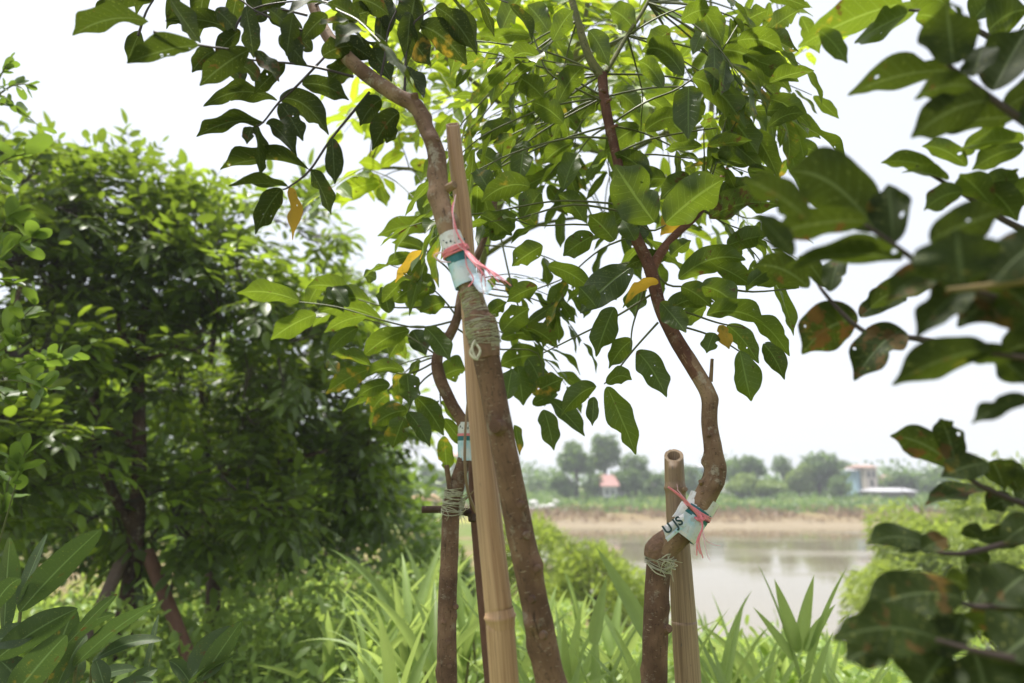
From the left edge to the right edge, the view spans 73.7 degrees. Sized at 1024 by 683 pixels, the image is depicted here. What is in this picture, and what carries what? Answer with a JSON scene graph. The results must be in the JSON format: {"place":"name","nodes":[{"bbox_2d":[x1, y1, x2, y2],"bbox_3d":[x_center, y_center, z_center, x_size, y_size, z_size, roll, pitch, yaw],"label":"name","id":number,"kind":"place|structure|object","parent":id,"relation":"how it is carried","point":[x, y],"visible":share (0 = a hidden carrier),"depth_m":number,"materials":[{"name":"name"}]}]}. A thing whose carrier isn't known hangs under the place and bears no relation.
{"place":"outdoors","nodes":[
{"label":"outdoors","id":0,"kind":"place"},
{"bbox_2d":[0,0,1023,483],"label":"sky","id":1,"kind":"structure","parent":0,"point":[86,80],"materials":[{"name":"white"}]},
{"bbox_2d":[19,485,1009,682],"bbox_3d":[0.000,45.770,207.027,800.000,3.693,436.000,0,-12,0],"label":"ground","id":2,"kind":"structure","parent":0,"point":[465,536],"depth_m":69.85,"materials":[{"name":"beige soil"}]},
{"bbox_2d":[0,52,89,541],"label":"leafy shrub","id":3,"kind":"object","parent":2,"relation":"on","point":[30,370],"visible":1,"depth_m":2.35,"materials":[{"name":"green plant"}]},
{"bbox_2d":[0,529,101,682],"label":"lance leaved plant","id":4,"kind":"object","parent":2,"relation":"on","point":[47,659],"visible":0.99,"depth_m":1.75,"materials":[{"name":"green plant"}]},
{"bbox_2d":[0,111,149,568],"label":"dense tree","id":5,"kind":"object","parent":2,"relation":"on","point":[47,432],"visible":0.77,"depth_m":4.26,"materials":[{"name":"green plant"}]},
{"bbox_2d":[67,549,131,682],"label":"support stake","id":6,"kind":"object","parent":2,"relation":"on","point":[114,576],"visible":0.38,"depth_m":4.56,"materials":[{"name":"wood"}]},
{"bbox_2d":[53,594,161,682],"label":"lance leaved plant","id":7,"kind":"object","parent":2,"relation":"on","point":[101,671],"visible":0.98,"depth_m":1.90,"materials":[{"name":"green plant"}]},
{"bbox_2d":[1,292,231,608],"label":"feathery bush","id":8,"kind":"object","parent":2,"relation":"on","point":[159,536],"visible":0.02,"depth_m":8.63,"materials":[{"name":"green plant"}]},
{"bbox_2d":[1,290,339,606],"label":"feathery bush","id":9,"kind":"object","parent":2,"relation":"on","point":[104,504],"visible":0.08,"depth_m":8.46,"materials":[{"name":"green plant"}]},
{"bbox_2d":[143,548,206,682],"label":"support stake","id":10,"kind":"object","parent":2,"relation":"on","point":[153,567],"visible":0.61,"depth_m":4.49,"materials":[{"name":"brown wood"}]},
{"bbox_2d":[0,108,377,682],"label":"dense tree","id":11,"kind":"object","parent":2,"relation":"on","point":[170,248],"visible":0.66,"depth_m":4.88,"materials":[{"name":"green plant"}]},
{"bbox_2d":[169,621,241,682],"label":"lance leaved plant","id":12,"kind":"object","parent":2,"relation":"on","point":[209,657],"visible":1,"depth_m":1.91,"materials":[{"name":"green plant"}]},
{"bbox_2d":[122,231,456,634],"bbox_3d":[-2.129,0.789,6.339,3.153,4.013,2.481,-7,-14,31],"label":"dense tree","id":13,"kind":"object","parent":2,"relation":"on","point":[348,445],"visible":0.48,"depth_m":5.84,"materials":[{"name":"green plant"}]},
{"bbox_2d":[161,390,459,612],"bbox_3d":[-3.094,2.587,10.680,4.600,3.656,5.041,0,-12,0],"label":"feathery bush","id":14,"kind":"object","parent":2,"relation":"on","point":[418,523],"visible":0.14,"depth_m":10.08,"materials":[{"name":"green plant"}]},
{"bbox_2d":[256,591,380,682],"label":"cane plant","id":15,"kind":"object","parent":2,"relation":"on","point":[328,652],"visible":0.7,"depth_m":3.89,"materials":[{"name":"green plant"}]},
{"bbox_2d":[72,0,567,682],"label":"grafted sapling","id":16,"kind":"object","parent":2,"relation":"on","point":[450,32],"visible":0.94,"depth_m":1.34,"materials":[{"name":"green plant"}]},
{"bbox_2d":[434,194,510,294],"bbox_3d":[-0.064,-0.169,1.219,0.147,0.199,0.073,-4,-12,20],"label":"grafting wrap","id":17,"kind":"object","parent":16,"relation":"attached to","point":[460,259],"visible":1,"depth_m":1.21,"materials":[{"name":"white plastic"}]},
{"bbox_2d":[459,286,500,360],"bbox_3d":[-0.052,-0.029,1.204,0.073,0.144,0.075,6,-13,-27],"label":"twine binding","id":18,"kind":"object","parent":16,"relation":"attached to","point":[470,299],"visible":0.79,"depth_m":1.19,"materials":[{"name":"beige fabric"}]},
{"bbox_2d":[306,579,394,677],"bbox_3d":[-0.977,1.998,4.482,0.813,0.913,0.509,-6,-13,28],"label":"cane plant","id":19,"kind":"object","parent":2,"relation":"on","point":[347,633],"visible":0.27,"depth_m":4.50,"materials":[{"name":"green plant"}]},
{"bbox_2d":[328,589,420,682],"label":"cane plant","id":20,"kind":"object","parent":2,"relation":"on","point":[394,640],"visible":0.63,"depth_m":3.18,"materials":[{"name":"green plant"}]},
{"bbox_2d":[294,543,481,682],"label":"cane plant","id":21,"kind":"object","parent":2,"relation":"on","point":[413,618],"visible":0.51,"depth_m":3.39,"materials":[{"name":"green plant"}]},
{"bbox_2d":[315,568,478,681],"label":"cane plant","id":22,"kind":"object","parent":2,"relation":"on","point":[366,624],"visible":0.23,"depth_m":3.93,"materials":[{"name":"green plant"}]},
{"bbox_2d":[346,595,458,682],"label":"cane plant","id":23,"kind":"object","parent":2,"relation":"on","point":[389,669],"visible":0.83,"depth_m":2.49,"materials":[{"name":"green plant"}]},
{"bbox_2d":[237,152,596,682],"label":"grafted sapling","id":24,"kind":"object","parent":2,"relation":"on","point":[346,305],"visible":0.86,"depth_m":2.08,"materials":[{"name":"green plant"}]},
{"bbox_2d":[421,506,475,521],"bbox_3d":[-0.177,0.513,2.030,0.181,0.048,0.050,4,-12,-17],"label":"crossbar stick","id":25,"kind":"object","parent":24,"relation":"attached to","point":[437,509],"visible":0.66,"depth_m":2.02,"materials":[{"name":"brown wood"}]},
{"bbox_2d":[435,486,469,524],"bbox_3d":[-0.167,0.480,1.991,0.102,0.112,0.063,-2,-12,12],"label":"twine binding","id":26,"kind":"object","parent":24,"relation":"attached to","point":[459,503],"visible":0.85,"depth_m":1.98,"materials":[{"name":"grey fabric"}]},
{"bbox_2d":[457,422,471,460],"bbox_3d":[-0.141,0.298,2.032,0.044,0.114,0.044,0,-12,0],"label":"grafting wrap","id":27,"kind":"object","parent":24,"relation":"attached to","point":[460,434],"visible":0.62,"depth_m":2.02,"materials":[{"name":"teal plastic"}]},
{"bbox_2d":[359,535,475,602],"bbox_3d":[-1.705,4.522,12.892,2.369,1.795,2.364,10,-15,-39],"label":"feathery bush","id":28,"kind":"object","parent":2,"relation":"on","point":[467,573],"visible":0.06,"depth_m":12.64,"materials":[{"name":"green plant"}]},
{"bbox_2d":[330,579,518,682],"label":"cane plant","id":29,"kind":"object","parent":2,"relation":"on","point":[408,634],"visible":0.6,"depth_m":2.79,"materials":[{"name":"green plant"}]},
{"bbox_2d":[413,494,440,501],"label":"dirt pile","id":30,"kind":"object","parent":2,"relation":"on","point":[437,497],"visible":0.06,"depth_m":77.44,"materials":[{"name":"beige soil"}]},
{"bbox_2d":[420,463,435,476],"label":"tree","id":31,"kind":"object","parent":2,"relation":"on","point":[425,473],"visible":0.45,"depth_m":113.40,"materials":[{"name":"green plant"}]},
{"bbox_2d":[379,544,480,680],"bbox_3d":[-0.536,1.859,4.355,0.978,1.100,0.683,-11,-16,42],"label":"cane plant","id":32,"kind":"object","parent":2,"relation":"on","point":[417,574],"visible":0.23,"depth_m":4.36,"materials":[{"name":"green plant"}]},
{"bbox_2d":[420,471,446,491],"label":"tree","id":33,"kind":"object","parent":2,"relation":"on","point":[441,477],"visible":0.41,"depth_m":105.50,"materials":[{"name":"green plant"}]},
{"bbox_2d":[336,572,531,682],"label":"cane plant","id":34,"kind":"object","parent":2,"relation":"on","point":[465,649],"visible":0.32,"depth_m":3.16,"materials":[{"name":"green plant"}]},
{"bbox_2d":[403,547,476,636],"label":"cane plant","id":35,"kind":"object","parent":2,"relation":"on","point":[470,578],"visible":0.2,"depth_m":4.91,"materials":[{"name":"green plant"}]},
{"bbox_2d":[0,591,906,682],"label":"ground cover","id":36,"kind":"object","parent":2,"relation":"on","point":[51,602],"visible":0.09,"depth_m":5.30,"materials":[{"name":"green plant"}]},
{"bbox_2d":[450,453,457,474],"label":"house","id":37,"kind":"structure","parent":2,"relation":"on","point":[456,457],"depth_m":123.72,"materials":[{"name":"white glass"}]},
{"bbox_2d":[423,549,519,682],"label":"cane plant","id":38,"kind":"object","parent":2,"relation":"on","point":[467,594],"visible":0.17,"depth_m":4.13,"materials":[{"name":"green plant"}]},
{"bbox_2d":[463,376,489,682],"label":"slender stake","id":39,"kind":"object","parent":2,"relation":"on","point":[469,485],"visible":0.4,"depth_m":2.00,"materials":[{"name":"brown wood"}]},
{"bbox_2d":[446,122,518,682],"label":"bamboo pole","id":40,"kind":"object","parent":2,"relation":"on","point":[499,616],"visible":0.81,"depth_m":1.23,"materials":[{"name":"beige wood"}]},
{"bbox_2d":[456,575,524,647],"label":"cane plant","id":41,"kind":"object","parent":2,"relation":"on","point":[478,641],"visible":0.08,"depth_m":4.75,"materials":[{"name":"green plant"}]},
{"bbox_2d":[0,554,985,682],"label":"undergrowth","id":42,"kind":"object","parent":2,"relation":"on","point":[300,596],"visible":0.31,"depth_m":4.63,"materials":[{"name":"green plant"}]},
{"bbox_2d":[32,574,994,648],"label":"slope grass","id":43,"kind":"structure","parent":2,"relation":"on","point":[98,593],"depth_m":19.22,"materials":[{"name":"green plant"}]},
{"bbox_2d":[472,510,592,602],"bbox_3d":[0.391,4.798,14.729,2.591,2.444,2.913,8,-14,-33],"label":"feathery bush","id":44,"kind":"object","parent":2,"relation":"on","point":[552,537],"visible":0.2,"depth_m":14.59,"materials":[{"name":"green plant"}]},
{"bbox_2d":[529,500,538,505],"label":"rubbish bag","id":45,"kind":"object","parent":2,"relation":"on","point":[534,502],"visible":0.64,"depth_m":79.90,"materials":[{"name":"white plastic"}]},
{"bbox_2d":[525,473,547,491],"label":"tree","id":46,"kind":"object","parent":2,"relation":"on","point":[538,483],"visible":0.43,"depth_m":115.20,"materials":[{"name":"green plant"}]},
{"bbox_2d":[457,592,616,682],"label":"cane plant","id":47,"kind":"object","parent":2,"relation":"on","point":[524,658],"visible":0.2,"depth_m":3.02,"materials":[{"name":"green plant"}]},
{"bbox_2d":[87,489,1014,512],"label":"bank grass","id":48,"kind":"structure","parent":2,"relation":"on","point":[868,500],"depth_m":83.67,"materials":[{"name":"green plant"}]},
{"bbox_2d":[88,450,1023,492],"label":"treeline","id":49,"kind":"object","parent":2,"relation":"on","point":[547,475],"visible":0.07,"depth_m":116.52,"materials":[{"name":"green plant"}]},
{"bbox_2d":[547,472,580,497],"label":"tree","id":50,"kind":"object","parent":2,"relation":"on","point":[562,484],"visible":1,"depth_m":91.60,"materials":[{"name":"green plant"}]},
{"bbox_2d":[459,652,668,682],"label":"cane plant","id":51,"kind":"object","parent":2,"relation":"on","point":[574,679],"visible":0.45,"depth_m":2.41,"materials":[{"name":"green plant"}]},
{"bbox_2d":[512,585,619,680],"bbox_3d":[0.286,1.754,3.517,0.805,0.932,0.639,-3,-12,12],"label":"cane plant","id":52,"kind":"object","parent":2,"relation":"on","point":[519,616],"visible":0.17,"depth_m":3.62,"materials":[{"name":"green plant"}]},
{"bbox_2d":[512,601,621,682],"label":"cane plant","id":53,"kind":"object","parent":2,"relation":"on","point":[569,660],"visible":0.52,"depth_m":2.77,"materials":[{"name":"green plant"}]},
{"bbox_2d":[302,0,847,279],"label":"leafy tree","id":54,"kind":"object","parent":2,"relation":"on","point":[361,184],"visible":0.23,"depth_m":3.08,"materials":[{"name":"green plant"}]},
{"bbox_2d":[556,439,599,495],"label":"tree","id":55,"kind":"object","parent":2,"relation":"on","point":[574,458],"visible":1,"depth_m":93.43,"materials":[{"name":"green plant"}]},
{"bbox_2d":[580,473,602,497],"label":"tree","id":56,"kind":"object","parent":2,"relation":"on","point":[592,487],"visible":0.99,"depth_m":91.55,"materials":[{"name":"green plant"}]},
{"bbox_2d":[547,570,641,679],"bbox_3d":[0.441,1.880,4.132,0.946,0.942,0.579,4,-12,-19],"label":"cane plant","id":57,"kind":"object","parent":2,"relation":"on","point":[576,607],"visible":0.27,"depth_m":4.14,"materials":[{"name":"green plant"}]},
{"bbox_2d":[516,604,672,682],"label":"cane plant","id":58,"kind":"object","parent":2,"relation":"on","point":[595,668],"visible":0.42,"depth_m":2.55,"materials":[{"name":"green plant"}]},
{"bbox_2d":[544,536,645,632],"bbox_3d":[1.584,4.527,12.821,2.530,1.694,2.658,0,-12,0],"label":"feathery bush","id":59,"kind":"object","parent":2,"relation":"on","point":[579,568],"visible":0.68,"depth_m":12.55,"materials":[{"name":"green plant"}]},
{"bbox_2d":[529,595,673,682],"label":"cane plant","id":60,"kind":"object","parent":2,"relation":"on","point":[611,648],"visible":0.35,"depth_m":3.37,"materials":[{"name":"green plant"}]},
{"bbox_2d":[588,430,624,474],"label":"tree","id":61,"kind":"object","parent":2,"relation":"on","point":[606,451],"visible":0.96,"depth_m":95.47,"materials":[{"name":"green plant"}]},
{"bbox_2d":[598,475,619,497],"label":"house","id":62,"kind":"structure","parent":2,"relation":"on","point":[609,484],"depth_m":90.56,"materials":[{"name":"pink"}]},
{"bbox_2d":[381,0,844,682],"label":"grafted sapling","id":63,"kind":"object","parent":2,"relation":"on","point":[747,46],"visible":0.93,"depth_m":1.79,"materials":[{"name":"green plant"}]},
{"bbox_2d":[644,554,681,581],"bbox_3d":[0.346,0.511,1.568,0.081,0.069,0.094,0,-12,0],"label":"twine binding","id":64,"kind":"object","parent":63,"relation":"attached to","point":[668,566],"visible":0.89,"depth_m":1.55,"materials":[{"name":"beige fabric"}]},
{"bbox_2d":[661,486,719,560],"bbox_3d":[0.403,0.409,1.556,0.146,0.166,0.101,0,-12,0],"label":"grafting wrap","id":65,"kind":"object","parent":63,"relation":"attached to","point":[688,524],"visible":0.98,"depth_m":1.54,"materials":[{"name":"white plastic"}]},
{"bbox_2d":[617,486,625,496],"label":"house","id":66,"kind":"structure","parent":2,"relation":"on","point":[620,493],"depth_m":92.77,"materials":[{"name":"metal"}]},
{"bbox_2d":[611,468,643,496],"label":"tree","id":67,"kind":"object","parent":2,"relation":"on","point":[629,480],"visible":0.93,"depth_m":92.42,"materials":[{"name":"green plant"}]},
{"bbox_2d":[585,573,670,633],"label":"feathery bush","id":68,"kind":"object","parent":2,"relation":"on","point":[610,613],"visible":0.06,"depth_m":15.70,"materials":[{"name":"green plant"}]},
{"bbox_2d":[618,452,652,495],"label":"tree","id":69,"kind":"object","parent":2,"relation":"on","point":[633,462],"visible":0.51,"depth_m":97.71,"materials":[{"name":"green plant"}]},
{"bbox_2d":[556,591,724,682],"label":"cane plant","id":70,"kind":"object","parent":2,"relation":"on","point":[625,669],"visible":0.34,"depth_m":3.00,"materials":[{"name":"green plant"}]},
{"bbox_2d":[573,547,727,682],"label":"cane plant","id":71,"kind":"object","parent":2,"relation":"on","point":[632,605],"visible":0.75,"depth_m":2.46,"materials":[{"name":"green plant"}]},
{"bbox_2d":[639,473,664,497],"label":"tree","id":72,"kind":"object","parent":2,"relation":"on","point":[655,484],"visible":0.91,"depth_m":92.47,"materials":[{"name":"green plant"}]},
{"bbox_2d":[631,619,673,675],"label":"cane plant","id":73,"kind":"object","parent":2,"relation":"on","point":[670,671],"visible":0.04,"depth_m":4.44,"materials":[{"name":"green plant"}]},
{"bbox_2d":[664,449,700,682],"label":"bamboo pole","id":74,"kind":"object","parent":2,"relation":"on","point":[686,655],"visible":0.87,"depth_m":1.61,"materials":[{"name":"beige wood"}]},
{"bbox_2d":[668,621,716,682],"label":"cane plant","id":75,"kind":"object","parent":2,"relation":"on","point":[701,635],"visible":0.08,"depth_m":3.70,"materials":[{"name":"green plant"}]},
{"bbox_2d":[684,464,702,493],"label":"tree","id":76,"kind":"object","parent":2,"relation":"on","point":[691,477],"visible":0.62,"depth_m":98.56,"materials":[{"name":"green plant"}]},
{"bbox_2d":[691,465,703,483],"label":"house","id":77,"kind":"structure","parent":2,"relation":"on","point":[700,468],"depth_m":105.67,"materials":[{"name":"metal"}]},
{"bbox_2d":[619,591,776,682],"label":"cane plant","id":78,"kind":"object","parent":2,"relation":"on","point":[728,658],"visible":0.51,"depth_m":2.90,"materials":[{"name":"green plant"}]},
{"bbox_2d":[428,499,1023,523],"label":"dry reeds","id":79,"kind":"object","parent":2,"relation":"on","point":[751,513],"visible":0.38,"depth_m":73.60,"materials":[{"name":"beige plant"}]},
{"bbox_2d":[696,609,762,670],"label":"cane plant","id":80,"kind":"object","parent":2,"relation":"on","point":[708,643],"visible":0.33,"depth_m":4.59,"materials":[{"name":"green plant"}]},
{"bbox_2d":[721,478,740,494],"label":"house","id":81,"kind":"structure","parent":2,"relation":"on","point":[723,490],"depth_m":101.93,"materials":[{"name":"metal"}]},
{"bbox_2d":[724,471,757,497],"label":"tree","id":82,"kind":"object","parent":2,"relation":"on","point":[741,483],"visible":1,"depth_m":91.25,"materials":[{"name":"green plant"}]},
{"bbox_2d":[702,594,786,682],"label":"cane plant","id":83,"kind":"object","parent":2,"relation":"on","point":[720,650],"visible":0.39,"depth_m":3.42,"materials":[{"name":"green plant"}]},
{"bbox_2d":[725,454,767,495],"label":"tree","id":84,"kind":"object","parent":2,"relation":"on","point":[749,464],"visible":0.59,"depth_m":97.21,"materials":[{"name":"green plant"}]},
{"bbox_2d":[698,623,802,682],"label":"cane plant","id":85,"kind":"object","parent":2,"relation":"on","point":[750,671],"visible":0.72,"depth_m":3.06,"materials":[{"name":"green plant"}]},
{"bbox_2d":[698,625,817,682],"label":"cane plant","id":86,"kind":"object","parent":2,"relation":"on","point":[718,672],"visible":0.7,"depth_m":2.39,"materials":[{"name":"green plant"}]},
{"bbox_2d":[751,477,788,497],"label":"tree","id":87,"kind":"object","parent":2,"relation":"on","point":[764,487],"visible":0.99,"depth_m":90.61,"materials":[{"name":"green plant"}]},
{"bbox_2d":[738,616,812,682],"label":"cane plant","id":88,"kind":"object","parent":2,"relation":"on","point":[783,665],"visible":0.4,"depth_m":3.91,"materials":[{"name":"green plant"}]},
{"bbox_2d":[770,454,793,493],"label":"tree","id":89,"kind":"object","parent":2,"relation":"on","point":[782,465],"visible":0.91,"depth_m":101.71,"materials":[{"name":"green plant"}]},
{"bbox_2d":[782,461,816,496],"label":"tree","id":90,"kind":"object","parent":2,"relation":"on","point":[798,480],"visible":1,"depth_m":94.35,"materials":[{"name":"green plant"}]},
{"bbox_2d":[753,561,846,682],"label":"cane plant","id":91,"kind":"object","parent":2,"relation":"on","point":[801,635],"visible":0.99,"depth_m":2.71,"materials":[{"name":"green plant"}]},
{"bbox_2d":[797,450,851,495],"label":"tree","id":92,"kind":"object","parent":2,"relation":"on","point":[824,468],"visible":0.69,"depth_m":94.78,"materials":[{"name":"green plant"}]},
{"bbox_2d":[824,474,853,496],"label":"tree","id":93,"kind":"object","parent":2,"relation":"on","point":[836,485],"visible":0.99,"depth_m":91.48,"materials":[{"name":"green plant"}]},
{"bbox_2d":[803,605,885,682],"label":"cane plant","id":94,"kind":"object","parent":2,"relation":"on","point":[830,662],"visible":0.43,"depth_m":3.19,"materials":[{"name":"green plant"}]},
{"bbox_2d":[838,458,850,468],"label":"tree","id":95,"kind":"object","parent":2,"relation":"on","point":[845,464],"visible":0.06,"depth_m":103.99,"materials":[{"name":"green plant"}]},
{"bbox_2d":[840,469,860,495],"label":"house","id":96,"kind":"structure","parent":2,"relation":"on","point":[854,476],"depth_m":97.66,"materials":[{"name":"paint"}]},
{"bbox_2d":[824,663,893,682],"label":"cane plant","id":97,"kind":"object","parent":2,"relation":"on","point":[879,676],"visible":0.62,"depth_m":2.78,"materials":[{"name":"green plant"}]},
{"bbox_2d":[845,465,877,489],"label":"house","id":98,"kind":"structure","parent":2,"relation":"on","point":[868,477],"depth_m":95.82,"materials":[{"name":"beige paint"}]},
{"bbox_2d":[742,0,1023,682],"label":"overhanging tree","id":99,"kind":"object","parent":2,"relation":"on","point":[965,270],"visible":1,"depth_m":0.76,"materials":[{"name":"green plant"}]},
{"bbox_2d":[859,488,915,496],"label":"house","id":100,"kind":"structure","parent":2,"relation":"on","point":[893,492],"depth_m":91.75,"materials":[{"name":"metal"}]},
{"bbox_2d":[878,469,930,493],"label":"tree","id":101,"kind":"object","parent":2,"relation":"on","point":[905,479],"visible":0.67,"depth_m":100.55,"materials":[{"name":"green plant"}]},
{"bbox_2d":[831,450,1023,655],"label":"feathery bush","id":102,"kind":"object","parent":2,"relation":"on","point":[884,558],"visible":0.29,"depth_m":16.24,"materials":[{"name":"green plant"}]},
{"bbox_2d":[919,466,970,491],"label":"tree","id":103,"kind":"object","parent":2,"relation":"on","point":[933,481],"visible":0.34,"depth_m":98.02,"materials":[{"name":"green plant"}]},
{"bbox_2d":[535,527,993,652],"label":"pond water","id":104,"kind":"structure","parent":0,"point":[792,561],"depth_m":38.15,"materials":[{"name":"grey liquid"}]}
]}

